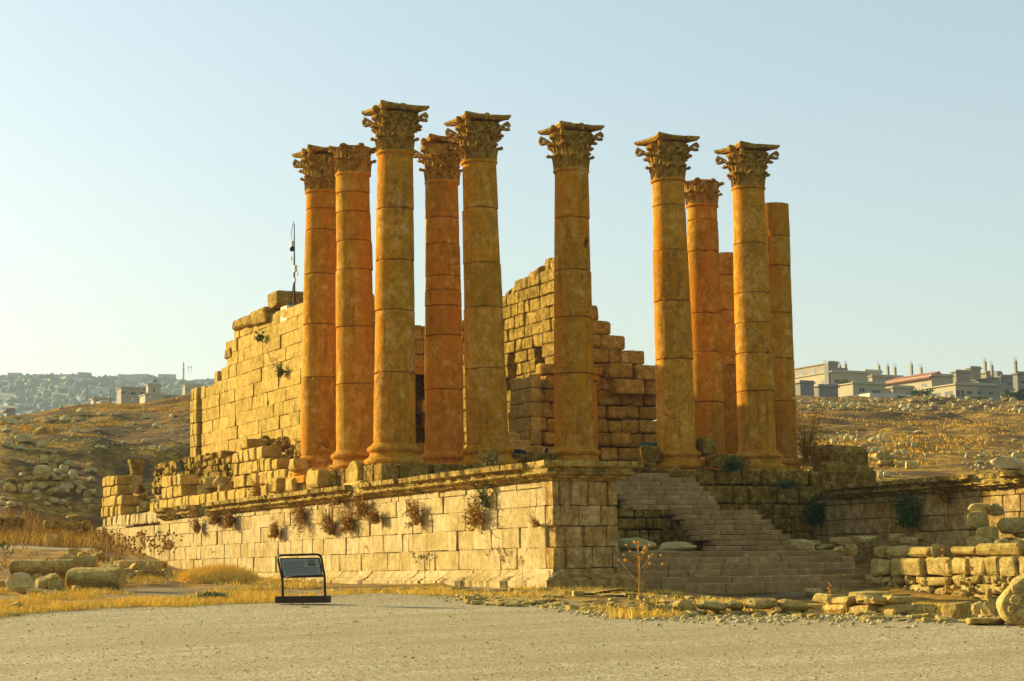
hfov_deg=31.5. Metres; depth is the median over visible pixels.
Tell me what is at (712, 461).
loose block
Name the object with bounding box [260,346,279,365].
dry vine
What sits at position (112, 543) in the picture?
thistle
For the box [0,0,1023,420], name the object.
sky
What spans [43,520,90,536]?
block wall
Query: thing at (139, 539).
thistle
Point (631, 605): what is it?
rough stone
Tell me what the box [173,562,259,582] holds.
mound grass
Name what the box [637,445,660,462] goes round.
loose block
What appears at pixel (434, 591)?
dry grass
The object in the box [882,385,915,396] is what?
balcony house
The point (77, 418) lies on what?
boulder
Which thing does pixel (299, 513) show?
dried shrub
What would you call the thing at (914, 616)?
rough stone
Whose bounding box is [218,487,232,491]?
rough stone
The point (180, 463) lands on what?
bush
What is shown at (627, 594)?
hewn stone
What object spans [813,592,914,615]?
wall
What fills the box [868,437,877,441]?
boulder
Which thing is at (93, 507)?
hewn stone
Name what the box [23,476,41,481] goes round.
hewn stone
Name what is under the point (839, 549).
rough stone
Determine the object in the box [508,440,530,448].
loose block
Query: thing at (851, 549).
rough stone
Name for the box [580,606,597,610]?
rough stone
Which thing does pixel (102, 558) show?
hewn stone
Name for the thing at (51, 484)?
hewn stone
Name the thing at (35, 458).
hewn stone
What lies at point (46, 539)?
straw weeds
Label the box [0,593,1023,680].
pebbles
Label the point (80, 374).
house
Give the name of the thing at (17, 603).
hewn stone
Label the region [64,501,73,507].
hewn stone
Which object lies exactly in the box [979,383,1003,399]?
building
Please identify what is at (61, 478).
hewn stone
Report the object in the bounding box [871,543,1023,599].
rubble wall
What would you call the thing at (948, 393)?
window
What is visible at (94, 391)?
house
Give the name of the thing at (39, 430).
hewn stone
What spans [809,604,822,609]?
hewn stone
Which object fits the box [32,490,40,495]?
boulder
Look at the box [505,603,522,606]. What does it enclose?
hewn stone
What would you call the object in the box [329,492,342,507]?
dried shrub
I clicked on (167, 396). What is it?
house
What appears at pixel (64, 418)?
boulder
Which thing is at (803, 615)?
hewn stone
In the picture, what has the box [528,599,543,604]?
rough stone
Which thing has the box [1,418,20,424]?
boulder
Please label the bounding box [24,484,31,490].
hewn stone
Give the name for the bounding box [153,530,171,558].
thistle
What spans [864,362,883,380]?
white house
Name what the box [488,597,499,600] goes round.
rough stone
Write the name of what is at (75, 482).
hewn stone
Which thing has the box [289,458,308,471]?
loose block
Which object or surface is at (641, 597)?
rough stone
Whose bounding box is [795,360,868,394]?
apartment house
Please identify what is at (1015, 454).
boulder
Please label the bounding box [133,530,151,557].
thistle
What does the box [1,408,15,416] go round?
hut
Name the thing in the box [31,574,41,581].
rough stone
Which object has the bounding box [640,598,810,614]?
wall
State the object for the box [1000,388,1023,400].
tree
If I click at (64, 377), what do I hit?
house
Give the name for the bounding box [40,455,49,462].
hewn stone
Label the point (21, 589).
rough stone
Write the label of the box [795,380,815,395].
grey house
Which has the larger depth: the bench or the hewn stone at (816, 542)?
the bench
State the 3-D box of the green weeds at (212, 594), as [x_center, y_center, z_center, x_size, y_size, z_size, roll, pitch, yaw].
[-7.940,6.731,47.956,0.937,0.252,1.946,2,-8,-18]
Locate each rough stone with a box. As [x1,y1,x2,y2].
[0,581,5,589]
[13,585,33,593]
[17,484,22,491]
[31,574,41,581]
[35,573,59,588]
[46,487,59,495]
[48,462,56,465]
[72,585,81,590]
[77,552,90,555]
[102,564,117,566]
[110,556,120,563]
[124,568,136,578]
[139,501,149,511]
[146,560,160,569]
[160,561,166,568]
[198,485,212,494]
[203,477,215,488]
[212,477,229,487]
[218,483,224,488]
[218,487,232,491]
[461,589,480,592]
[471,600,481,604]
[475,596,484,600]
[484,589,506,592]
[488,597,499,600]
[495,601,508,605]
[505,600,519,602]
[513,590,527,593]
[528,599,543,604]
[539,587,549,590]
[539,604,548,607]
[548,601,561,606]
[565,605,579,609]
[577,604,590,607]
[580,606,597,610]
[591,588,625,592]
[599,593,622,595]
[608,597,618,601]
[625,604,637,607]
[636,595,649,599]
[664,595,678,598]
[707,610,718,612]
[752,612,760,617]
[806,613,819,617]
[833,546,843,551]
[845,544,857,554]
[862,611,876,614]
[892,618,906,620]
[910,614,924,618]
[922,614,936,617]
[934,616,947,622]
[951,589,985,595]
[965,521,970,528]
[967,510,988,527]
[968,503,990,511]
[972,601,983,613]
[976,526,998,540]
[980,598,998,614]
[988,503,1004,515]
[995,538,1008,542]
[997,517,1023,533]
[1008,539,1020,542]
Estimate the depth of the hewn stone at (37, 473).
109.59 m
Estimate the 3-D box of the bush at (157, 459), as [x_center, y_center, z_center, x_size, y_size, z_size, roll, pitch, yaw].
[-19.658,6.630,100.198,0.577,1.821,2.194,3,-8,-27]
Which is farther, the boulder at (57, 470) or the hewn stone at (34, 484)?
the boulder at (57, 470)
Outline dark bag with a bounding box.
[514,449,526,453]
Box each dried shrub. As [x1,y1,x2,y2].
[99,528,109,541]
[188,516,201,534]
[203,507,219,526]
[222,509,233,527]
[223,511,234,528]
[245,471,261,512]
[267,516,279,538]
[285,500,306,536]
[319,501,335,536]
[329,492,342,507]
[336,503,354,534]
[350,491,367,519]
[365,504,380,524]
[403,496,422,527]
[462,491,485,531]
[718,453,756,471]
[772,476,806,489]
[928,483,950,503]
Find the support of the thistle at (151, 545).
on the ground at (474, 651)
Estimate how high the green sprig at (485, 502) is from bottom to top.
1.404 m
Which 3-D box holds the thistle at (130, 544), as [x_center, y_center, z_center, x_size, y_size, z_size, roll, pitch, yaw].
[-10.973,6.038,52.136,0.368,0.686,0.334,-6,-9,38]
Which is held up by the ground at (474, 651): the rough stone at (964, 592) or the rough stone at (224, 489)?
the rough stone at (964, 592)
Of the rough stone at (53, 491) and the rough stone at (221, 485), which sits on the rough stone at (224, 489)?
the rough stone at (221, 485)
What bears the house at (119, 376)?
on the hills
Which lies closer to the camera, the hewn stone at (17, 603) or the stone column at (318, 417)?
the hewn stone at (17, 603)
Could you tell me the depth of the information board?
43.98 m
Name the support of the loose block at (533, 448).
on the temple platform
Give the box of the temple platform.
[97,460,1023,589]
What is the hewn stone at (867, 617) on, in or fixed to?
on the ground at (474, 651)
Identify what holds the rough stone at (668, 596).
on the ground at (474, 651)
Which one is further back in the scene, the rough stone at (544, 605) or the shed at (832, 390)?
the shed at (832, 390)
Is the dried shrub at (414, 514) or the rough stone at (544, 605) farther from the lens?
the dried shrub at (414, 514)
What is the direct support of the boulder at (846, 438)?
on the ground at (474, 651)
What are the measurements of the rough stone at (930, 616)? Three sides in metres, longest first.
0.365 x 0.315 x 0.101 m
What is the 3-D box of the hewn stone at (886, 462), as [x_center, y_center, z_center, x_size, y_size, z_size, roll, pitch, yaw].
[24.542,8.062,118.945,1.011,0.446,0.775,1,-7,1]
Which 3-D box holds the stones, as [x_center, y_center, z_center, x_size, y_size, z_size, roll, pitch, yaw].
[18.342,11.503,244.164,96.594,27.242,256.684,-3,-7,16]
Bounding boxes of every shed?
[89,397,112,403]
[96,400,109,403]
[814,384,839,396]
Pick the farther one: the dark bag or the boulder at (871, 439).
the boulder at (871, 439)
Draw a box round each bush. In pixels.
[136,483,145,492]
[147,445,161,475]
[173,448,185,474]
[326,462,335,484]
[476,445,501,466]
[797,491,830,525]
[886,491,922,528]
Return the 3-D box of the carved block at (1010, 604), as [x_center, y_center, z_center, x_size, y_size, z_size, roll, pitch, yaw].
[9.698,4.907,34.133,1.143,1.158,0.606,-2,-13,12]
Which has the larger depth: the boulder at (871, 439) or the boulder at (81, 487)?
the boulder at (871, 439)
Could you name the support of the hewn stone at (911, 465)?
on the ground at (474, 651)
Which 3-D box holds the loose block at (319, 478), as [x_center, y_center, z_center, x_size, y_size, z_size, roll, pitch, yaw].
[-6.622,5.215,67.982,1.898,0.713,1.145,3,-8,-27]
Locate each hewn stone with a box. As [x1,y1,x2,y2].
[0,612,20,615]
[1,458,8,463]
[2,477,18,482]
[4,484,15,491]
[5,601,23,607]
[18,467,25,472]
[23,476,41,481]
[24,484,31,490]
[26,589,42,594]
[29,456,39,462]
[30,482,38,487]
[32,471,41,476]
[36,427,46,433]
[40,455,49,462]
[41,474,48,479]
[44,534,59,545]
[48,482,54,487]
[48,579,64,589]
[50,454,59,461]
[52,475,69,481]
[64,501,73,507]
[68,480,82,485]
[68,548,81,555]
[83,490,91,497]
[83,498,90,502]
[88,489,95,494]
[88,504,97,510]
[91,551,106,561]
[114,560,126,568]
[126,561,139,567]
[129,563,150,569]
[135,570,168,576]
[140,559,156,564]
[162,569,172,578]
[485,601,499,605]
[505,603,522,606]
[520,601,536,605]
[540,598,556,602]
[546,594,563,597]
[571,591,584,595]
[584,599,599,602]
[622,593,635,596]
[662,598,674,602]
[686,610,697,615]
[722,612,736,614]
[765,610,780,615]
[791,539,814,549]
[799,613,807,617]
[804,588,825,595]
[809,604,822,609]
[811,540,820,544]
[815,544,834,549]
[828,589,845,593]
[830,537,853,544]
[853,536,876,541]
[854,612,862,615]
[861,616,876,619]
[871,452,890,459]
[878,460,893,465]
[889,534,903,541]
[897,537,917,543]
[905,461,918,468]
[915,618,933,621]
[916,533,926,541]
[942,602,971,618]
[965,617,1004,624]
[979,614,996,616]
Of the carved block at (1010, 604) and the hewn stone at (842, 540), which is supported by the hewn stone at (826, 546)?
the hewn stone at (842, 540)
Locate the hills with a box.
[0,378,213,415]
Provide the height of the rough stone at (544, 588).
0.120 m
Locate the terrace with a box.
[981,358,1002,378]
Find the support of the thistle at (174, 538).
on the ground at (474, 651)
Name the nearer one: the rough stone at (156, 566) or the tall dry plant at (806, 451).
the rough stone at (156, 566)
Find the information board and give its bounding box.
[275,553,330,602]
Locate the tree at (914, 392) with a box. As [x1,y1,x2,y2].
[906,388,935,395]
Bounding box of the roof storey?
[794,361,839,376]
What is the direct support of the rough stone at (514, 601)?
on the ground at (474, 651)
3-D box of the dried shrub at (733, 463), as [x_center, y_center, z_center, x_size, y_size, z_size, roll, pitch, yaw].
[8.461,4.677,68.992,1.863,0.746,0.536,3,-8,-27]
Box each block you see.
[134,493,146,500]
[135,508,145,512]
[139,393,164,402]
[268,478,284,492]
[285,478,299,491]
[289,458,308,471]
[307,469,333,487]
[343,480,367,484]
[508,432,519,439]
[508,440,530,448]
[512,453,533,462]
[515,446,545,451]
[526,451,550,461]
[549,452,556,459]
[633,461,656,472]
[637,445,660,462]
[696,437,716,456]
[705,453,743,469]
[812,444,867,465]
[812,461,849,471]
[847,464,875,482]
[996,573,1023,625]
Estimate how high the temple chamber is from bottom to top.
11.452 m
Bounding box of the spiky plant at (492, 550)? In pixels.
[486,547,507,576]
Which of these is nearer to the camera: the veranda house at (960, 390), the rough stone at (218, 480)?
the rough stone at (218, 480)
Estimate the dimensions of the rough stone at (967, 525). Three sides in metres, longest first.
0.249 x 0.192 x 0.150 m
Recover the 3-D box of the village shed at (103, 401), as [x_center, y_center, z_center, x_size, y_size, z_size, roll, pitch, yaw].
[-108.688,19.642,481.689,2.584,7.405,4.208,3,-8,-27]
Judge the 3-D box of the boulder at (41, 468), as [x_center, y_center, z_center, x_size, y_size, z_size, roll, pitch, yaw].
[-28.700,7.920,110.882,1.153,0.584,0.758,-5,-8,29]
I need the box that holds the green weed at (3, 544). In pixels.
[0,541,13,571]
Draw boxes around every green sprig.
[254,329,264,341]
[272,363,286,377]
[471,464,489,507]
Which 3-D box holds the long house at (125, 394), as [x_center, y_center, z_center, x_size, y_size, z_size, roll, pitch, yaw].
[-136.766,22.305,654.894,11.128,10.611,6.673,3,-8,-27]
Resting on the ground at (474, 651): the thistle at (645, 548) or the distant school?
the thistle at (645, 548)
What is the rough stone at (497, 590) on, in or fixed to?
on the ground at (474, 651)
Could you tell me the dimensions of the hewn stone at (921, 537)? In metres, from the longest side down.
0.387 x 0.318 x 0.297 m
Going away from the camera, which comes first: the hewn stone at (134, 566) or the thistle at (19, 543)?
the hewn stone at (134, 566)
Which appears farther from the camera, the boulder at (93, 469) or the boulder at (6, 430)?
the boulder at (6, 430)
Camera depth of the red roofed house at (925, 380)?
413.05 m
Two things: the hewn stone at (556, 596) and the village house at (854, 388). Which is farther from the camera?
the village house at (854, 388)
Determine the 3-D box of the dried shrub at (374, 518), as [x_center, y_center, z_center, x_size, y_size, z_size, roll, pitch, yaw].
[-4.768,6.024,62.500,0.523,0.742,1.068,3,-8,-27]
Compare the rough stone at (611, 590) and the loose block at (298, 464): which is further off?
the loose block at (298, 464)
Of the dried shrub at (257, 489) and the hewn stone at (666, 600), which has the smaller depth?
the hewn stone at (666, 600)
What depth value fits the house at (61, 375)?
2403.70 m
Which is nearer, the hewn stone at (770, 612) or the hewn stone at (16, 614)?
the hewn stone at (770, 612)
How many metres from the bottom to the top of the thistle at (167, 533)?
1.053 m
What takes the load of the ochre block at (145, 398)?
on the ground at (474, 651)
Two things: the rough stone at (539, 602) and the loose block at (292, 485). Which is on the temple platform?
the loose block at (292, 485)
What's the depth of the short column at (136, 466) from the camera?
103.15 m
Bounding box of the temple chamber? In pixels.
[190,258,656,460]
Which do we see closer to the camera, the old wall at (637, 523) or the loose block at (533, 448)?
the old wall at (637, 523)
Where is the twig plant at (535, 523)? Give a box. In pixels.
[526,508,540,527]
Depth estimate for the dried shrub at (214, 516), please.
78.53 m
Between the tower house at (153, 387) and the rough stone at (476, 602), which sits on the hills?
the tower house at (153, 387)
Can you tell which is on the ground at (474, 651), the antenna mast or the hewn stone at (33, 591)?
the hewn stone at (33, 591)
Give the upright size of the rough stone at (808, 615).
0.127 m
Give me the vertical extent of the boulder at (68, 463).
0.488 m
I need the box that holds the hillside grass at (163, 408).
[0,393,1023,468]
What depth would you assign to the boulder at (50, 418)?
156.81 m
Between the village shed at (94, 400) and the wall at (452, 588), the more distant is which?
the village shed at (94, 400)
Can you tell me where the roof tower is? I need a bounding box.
[964,366,982,379]
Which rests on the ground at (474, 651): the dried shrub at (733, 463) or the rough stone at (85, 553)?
the rough stone at (85, 553)
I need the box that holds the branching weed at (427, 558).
[410,552,436,580]
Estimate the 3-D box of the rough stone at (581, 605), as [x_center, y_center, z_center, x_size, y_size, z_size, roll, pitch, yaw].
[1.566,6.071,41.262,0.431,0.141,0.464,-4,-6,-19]
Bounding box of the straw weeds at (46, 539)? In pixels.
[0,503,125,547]
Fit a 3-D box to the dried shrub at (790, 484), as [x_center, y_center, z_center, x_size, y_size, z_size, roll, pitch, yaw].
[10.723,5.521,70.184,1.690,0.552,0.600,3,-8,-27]
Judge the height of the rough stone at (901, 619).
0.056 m
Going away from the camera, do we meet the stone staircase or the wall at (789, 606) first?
the wall at (789, 606)
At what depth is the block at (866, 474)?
75.93 m
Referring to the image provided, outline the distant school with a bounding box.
[181,383,202,394]
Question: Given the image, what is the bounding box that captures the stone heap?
[937,517,1023,594]
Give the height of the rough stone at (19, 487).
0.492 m
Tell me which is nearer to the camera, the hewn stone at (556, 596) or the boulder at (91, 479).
the hewn stone at (556, 596)
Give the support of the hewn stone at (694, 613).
on the ground at (474, 651)
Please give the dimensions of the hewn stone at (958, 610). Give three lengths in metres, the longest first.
0.546 x 0.352 x 0.339 m
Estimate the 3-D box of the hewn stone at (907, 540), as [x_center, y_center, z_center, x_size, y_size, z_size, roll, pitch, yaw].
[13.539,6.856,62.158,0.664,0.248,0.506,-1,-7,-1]
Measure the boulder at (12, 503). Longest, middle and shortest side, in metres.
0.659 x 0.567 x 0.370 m
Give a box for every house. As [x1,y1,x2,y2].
[7,373,22,378]
[15,392,34,394]
[46,399,60,404]
[54,385,74,390]
[58,374,72,377]
[61,376,83,379]
[76,372,91,376]
[90,389,106,394]
[100,393,111,396]
[114,380,123,384]
[116,374,131,379]
[116,386,145,404]
[126,377,143,382]
[132,374,148,378]
[145,383,160,392]
[157,374,175,378]
[164,395,179,398]
[172,390,181,394]
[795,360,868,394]
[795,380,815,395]
[838,381,886,396]
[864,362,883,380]
[867,364,903,381]
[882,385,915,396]
[885,371,954,396]
[923,382,998,398]
[949,370,972,383]
[971,362,1012,391]
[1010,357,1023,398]
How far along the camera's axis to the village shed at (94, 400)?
520.98 m
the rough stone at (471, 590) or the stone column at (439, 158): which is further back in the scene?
the stone column at (439, 158)
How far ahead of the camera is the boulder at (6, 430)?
147.66 m
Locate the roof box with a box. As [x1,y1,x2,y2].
[994,371,1001,376]
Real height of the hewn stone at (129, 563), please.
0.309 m
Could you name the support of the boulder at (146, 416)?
on the ground at (474, 651)
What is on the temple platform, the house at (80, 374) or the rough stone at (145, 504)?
the rough stone at (145, 504)
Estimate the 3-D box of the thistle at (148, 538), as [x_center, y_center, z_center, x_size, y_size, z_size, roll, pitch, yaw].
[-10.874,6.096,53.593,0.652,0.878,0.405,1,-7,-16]
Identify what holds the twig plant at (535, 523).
attached to the temple platform
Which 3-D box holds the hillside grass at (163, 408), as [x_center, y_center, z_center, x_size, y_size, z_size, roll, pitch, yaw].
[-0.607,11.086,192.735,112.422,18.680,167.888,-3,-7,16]
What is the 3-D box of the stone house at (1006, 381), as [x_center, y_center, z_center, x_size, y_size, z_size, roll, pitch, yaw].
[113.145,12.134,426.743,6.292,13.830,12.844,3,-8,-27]
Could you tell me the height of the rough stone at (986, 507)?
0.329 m
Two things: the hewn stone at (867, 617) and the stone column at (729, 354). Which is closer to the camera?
the hewn stone at (867, 617)
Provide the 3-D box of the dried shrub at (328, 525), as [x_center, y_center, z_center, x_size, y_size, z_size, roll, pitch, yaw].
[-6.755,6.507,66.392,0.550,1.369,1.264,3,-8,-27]
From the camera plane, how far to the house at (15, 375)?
2404.74 m
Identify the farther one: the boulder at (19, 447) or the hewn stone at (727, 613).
the boulder at (19, 447)
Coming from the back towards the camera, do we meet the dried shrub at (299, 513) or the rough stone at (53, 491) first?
the rough stone at (53, 491)
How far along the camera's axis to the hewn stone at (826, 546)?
61.96 m
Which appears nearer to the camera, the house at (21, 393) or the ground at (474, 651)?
the ground at (474, 651)
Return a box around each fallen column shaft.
[9,559,76,575]
[57,556,97,567]
[66,567,124,589]
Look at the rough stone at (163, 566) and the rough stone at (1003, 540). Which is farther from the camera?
the rough stone at (163, 566)
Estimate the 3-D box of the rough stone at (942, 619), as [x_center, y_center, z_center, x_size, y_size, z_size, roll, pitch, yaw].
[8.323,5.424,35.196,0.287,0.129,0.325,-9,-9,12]
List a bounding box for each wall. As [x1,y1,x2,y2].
[0,517,24,532]
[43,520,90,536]
[101,438,304,526]
[151,450,236,524]
[328,587,471,593]
[617,509,692,551]
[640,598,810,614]
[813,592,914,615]
[844,393,910,397]
[848,591,937,613]
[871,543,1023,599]
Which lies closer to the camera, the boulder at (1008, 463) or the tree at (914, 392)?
the boulder at (1008, 463)
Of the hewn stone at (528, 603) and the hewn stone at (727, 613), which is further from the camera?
the hewn stone at (528, 603)
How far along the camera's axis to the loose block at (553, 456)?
68.02 m
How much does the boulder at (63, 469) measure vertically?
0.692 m
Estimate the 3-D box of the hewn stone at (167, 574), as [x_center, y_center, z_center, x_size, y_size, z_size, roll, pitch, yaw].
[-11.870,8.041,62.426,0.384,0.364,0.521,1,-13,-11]
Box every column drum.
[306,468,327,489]
[347,461,364,482]
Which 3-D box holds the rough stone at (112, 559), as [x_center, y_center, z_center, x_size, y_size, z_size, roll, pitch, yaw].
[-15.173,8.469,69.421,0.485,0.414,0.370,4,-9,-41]
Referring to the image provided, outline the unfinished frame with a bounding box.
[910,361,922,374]
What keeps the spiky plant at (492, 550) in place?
on the ground at (474, 651)
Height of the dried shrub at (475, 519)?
1.240 m
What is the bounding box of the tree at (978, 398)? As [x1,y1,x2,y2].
[971,396,987,399]
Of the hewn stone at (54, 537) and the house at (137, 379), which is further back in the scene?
the house at (137, 379)
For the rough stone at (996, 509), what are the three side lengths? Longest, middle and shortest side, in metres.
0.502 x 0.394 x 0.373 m
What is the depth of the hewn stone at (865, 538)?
62.01 m
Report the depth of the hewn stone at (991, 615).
36.21 m
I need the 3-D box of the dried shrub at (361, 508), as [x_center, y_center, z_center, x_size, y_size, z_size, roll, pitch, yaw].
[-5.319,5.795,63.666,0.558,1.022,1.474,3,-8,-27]
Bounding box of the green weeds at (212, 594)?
[192,591,232,598]
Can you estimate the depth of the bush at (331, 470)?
67.26 m
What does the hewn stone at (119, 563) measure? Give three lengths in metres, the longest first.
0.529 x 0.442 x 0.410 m
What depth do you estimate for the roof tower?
430.83 m
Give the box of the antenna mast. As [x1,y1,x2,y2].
[280,222,297,321]
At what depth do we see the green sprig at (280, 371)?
84.95 m
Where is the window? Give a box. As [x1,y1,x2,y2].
[945,391,952,396]
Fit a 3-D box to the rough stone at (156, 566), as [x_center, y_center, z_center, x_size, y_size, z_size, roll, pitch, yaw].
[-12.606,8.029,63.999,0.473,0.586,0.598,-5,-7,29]
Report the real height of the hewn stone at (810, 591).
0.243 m
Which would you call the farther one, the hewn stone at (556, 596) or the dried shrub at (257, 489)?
the dried shrub at (257, 489)
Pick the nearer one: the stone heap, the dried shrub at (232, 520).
the stone heap
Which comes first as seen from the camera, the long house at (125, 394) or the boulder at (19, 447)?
the boulder at (19, 447)
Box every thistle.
[0,561,10,580]
[13,535,26,554]
[90,545,105,557]
[97,528,118,561]
[104,541,122,564]
[107,533,126,561]
[108,540,122,563]
[121,545,133,564]
[122,539,135,558]
[131,546,145,566]
[132,532,150,557]
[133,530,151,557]
[133,532,154,554]
[148,544,160,565]
[150,531,172,565]
[152,535,174,564]
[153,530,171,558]
[159,540,172,555]
[162,529,182,555]
[515,556,531,588]
[618,541,664,608]
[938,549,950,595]
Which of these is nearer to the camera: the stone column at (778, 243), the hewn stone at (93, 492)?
the stone column at (778, 243)
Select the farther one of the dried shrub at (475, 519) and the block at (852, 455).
the block at (852, 455)
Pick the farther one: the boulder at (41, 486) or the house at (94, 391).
the house at (94, 391)
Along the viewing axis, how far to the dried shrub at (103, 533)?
95.03 m
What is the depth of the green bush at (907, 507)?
65.68 m
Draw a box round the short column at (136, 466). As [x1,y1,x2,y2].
[128,459,145,490]
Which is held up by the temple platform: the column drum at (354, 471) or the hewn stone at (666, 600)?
the column drum at (354, 471)
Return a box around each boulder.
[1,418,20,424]
[1,428,11,431]
[1,441,13,447]
[5,501,16,506]
[6,572,32,591]
[14,445,24,449]
[15,433,33,442]
[20,416,30,423]
[21,487,29,492]
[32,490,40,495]
[33,465,50,471]
[36,441,44,445]
[36,482,44,489]
[42,417,56,420]
[49,497,58,503]
[53,468,59,473]
[59,415,69,421]
[59,465,67,473]
[59,483,69,493]
[59,499,67,504]
[64,460,73,466]
[68,469,77,479]
[74,417,82,420]
[77,484,85,489]
[88,476,94,481]
[90,467,97,472]
[97,412,107,415]
[142,414,149,418]
[152,422,161,427]
[158,445,166,452]
[617,537,656,549]
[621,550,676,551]
[658,542,696,550]
[843,435,849,440]
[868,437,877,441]
[878,472,882,479]
[883,471,891,477]
[911,442,916,447]
[914,430,922,433]
[990,456,1022,469]
[1011,452,1020,457]
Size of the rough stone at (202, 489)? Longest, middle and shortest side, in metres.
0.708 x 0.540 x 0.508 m
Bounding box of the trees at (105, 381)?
[0,373,214,415]
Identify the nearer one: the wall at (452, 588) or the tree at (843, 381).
the wall at (452, 588)
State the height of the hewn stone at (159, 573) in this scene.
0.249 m
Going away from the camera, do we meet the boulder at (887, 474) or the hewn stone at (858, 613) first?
the hewn stone at (858, 613)
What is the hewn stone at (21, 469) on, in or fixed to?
on the ground at (474, 651)
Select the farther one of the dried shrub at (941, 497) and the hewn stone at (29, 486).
the hewn stone at (29, 486)
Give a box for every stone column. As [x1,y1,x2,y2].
[285,144,336,484]
[327,143,376,469]
[362,100,429,465]
[413,133,463,464]
[444,111,517,464]
[538,121,603,460]
[634,132,714,475]
[684,177,724,469]
[714,141,794,470]
[719,252,737,453]
[765,202,801,470]
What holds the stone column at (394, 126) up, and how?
on the temple platform
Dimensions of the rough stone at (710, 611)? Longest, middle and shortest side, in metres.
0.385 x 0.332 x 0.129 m
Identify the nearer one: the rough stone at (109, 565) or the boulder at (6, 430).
the rough stone at (109, 565)
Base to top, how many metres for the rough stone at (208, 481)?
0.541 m
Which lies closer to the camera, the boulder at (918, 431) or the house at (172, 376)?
the boulder at (918, 431)
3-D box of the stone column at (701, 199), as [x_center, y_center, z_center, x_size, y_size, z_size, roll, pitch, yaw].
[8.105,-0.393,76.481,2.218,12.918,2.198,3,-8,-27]
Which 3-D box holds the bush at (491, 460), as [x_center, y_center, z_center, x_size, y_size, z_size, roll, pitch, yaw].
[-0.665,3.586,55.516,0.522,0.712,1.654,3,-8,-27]
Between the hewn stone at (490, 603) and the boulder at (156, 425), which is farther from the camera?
the boulder at (156, 425)
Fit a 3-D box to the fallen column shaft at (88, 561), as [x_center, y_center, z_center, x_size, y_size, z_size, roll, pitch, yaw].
[-13.907,7.170,57.977,1.250,0.568,0.562,-1,-7,-1]
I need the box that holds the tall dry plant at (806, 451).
[780,381,831,470]
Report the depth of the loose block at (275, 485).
72.73 m
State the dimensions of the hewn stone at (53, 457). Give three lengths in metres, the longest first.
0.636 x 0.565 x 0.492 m
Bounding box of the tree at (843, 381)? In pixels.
[836,379,849,383]
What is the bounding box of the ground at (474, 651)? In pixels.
[0,393,1023,680]
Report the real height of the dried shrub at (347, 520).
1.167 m
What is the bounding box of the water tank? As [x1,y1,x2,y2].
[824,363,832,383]
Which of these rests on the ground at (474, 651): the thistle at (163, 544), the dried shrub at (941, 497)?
the thistle at (163, 544)
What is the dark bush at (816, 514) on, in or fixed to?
on the temple platform
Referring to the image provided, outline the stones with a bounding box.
[0,396,1022,476]
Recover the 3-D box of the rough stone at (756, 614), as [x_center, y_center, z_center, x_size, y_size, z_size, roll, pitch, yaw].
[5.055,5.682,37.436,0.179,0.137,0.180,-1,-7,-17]
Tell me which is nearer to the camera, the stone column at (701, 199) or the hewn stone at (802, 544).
the hewn stone at (802, 544)
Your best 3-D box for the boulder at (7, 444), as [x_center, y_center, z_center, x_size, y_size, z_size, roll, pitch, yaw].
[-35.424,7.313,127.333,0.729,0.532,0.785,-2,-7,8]
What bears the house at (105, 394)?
on the hills
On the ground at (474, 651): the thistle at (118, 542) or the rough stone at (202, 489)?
the thistle at (118, 542)
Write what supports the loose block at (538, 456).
on the temple platform
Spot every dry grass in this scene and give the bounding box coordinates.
[0,560,321,617]
[320,584,689,614]
[609,595,984,618]
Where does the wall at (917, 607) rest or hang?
on the ground at (474, 651)
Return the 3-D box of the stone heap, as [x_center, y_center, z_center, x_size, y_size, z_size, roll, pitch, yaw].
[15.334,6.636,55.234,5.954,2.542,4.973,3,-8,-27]
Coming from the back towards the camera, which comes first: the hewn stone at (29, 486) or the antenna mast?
the hewn stone at (29, 486)
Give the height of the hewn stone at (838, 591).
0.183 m
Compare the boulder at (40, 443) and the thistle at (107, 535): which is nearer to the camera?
the thistle at (107, 535)
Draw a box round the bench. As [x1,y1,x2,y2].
[636,442,656,460]
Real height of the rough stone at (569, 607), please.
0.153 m
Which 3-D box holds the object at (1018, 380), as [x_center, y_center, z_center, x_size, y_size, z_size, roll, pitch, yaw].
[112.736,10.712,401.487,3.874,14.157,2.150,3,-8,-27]
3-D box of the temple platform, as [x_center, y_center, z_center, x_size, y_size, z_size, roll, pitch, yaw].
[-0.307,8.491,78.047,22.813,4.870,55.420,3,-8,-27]

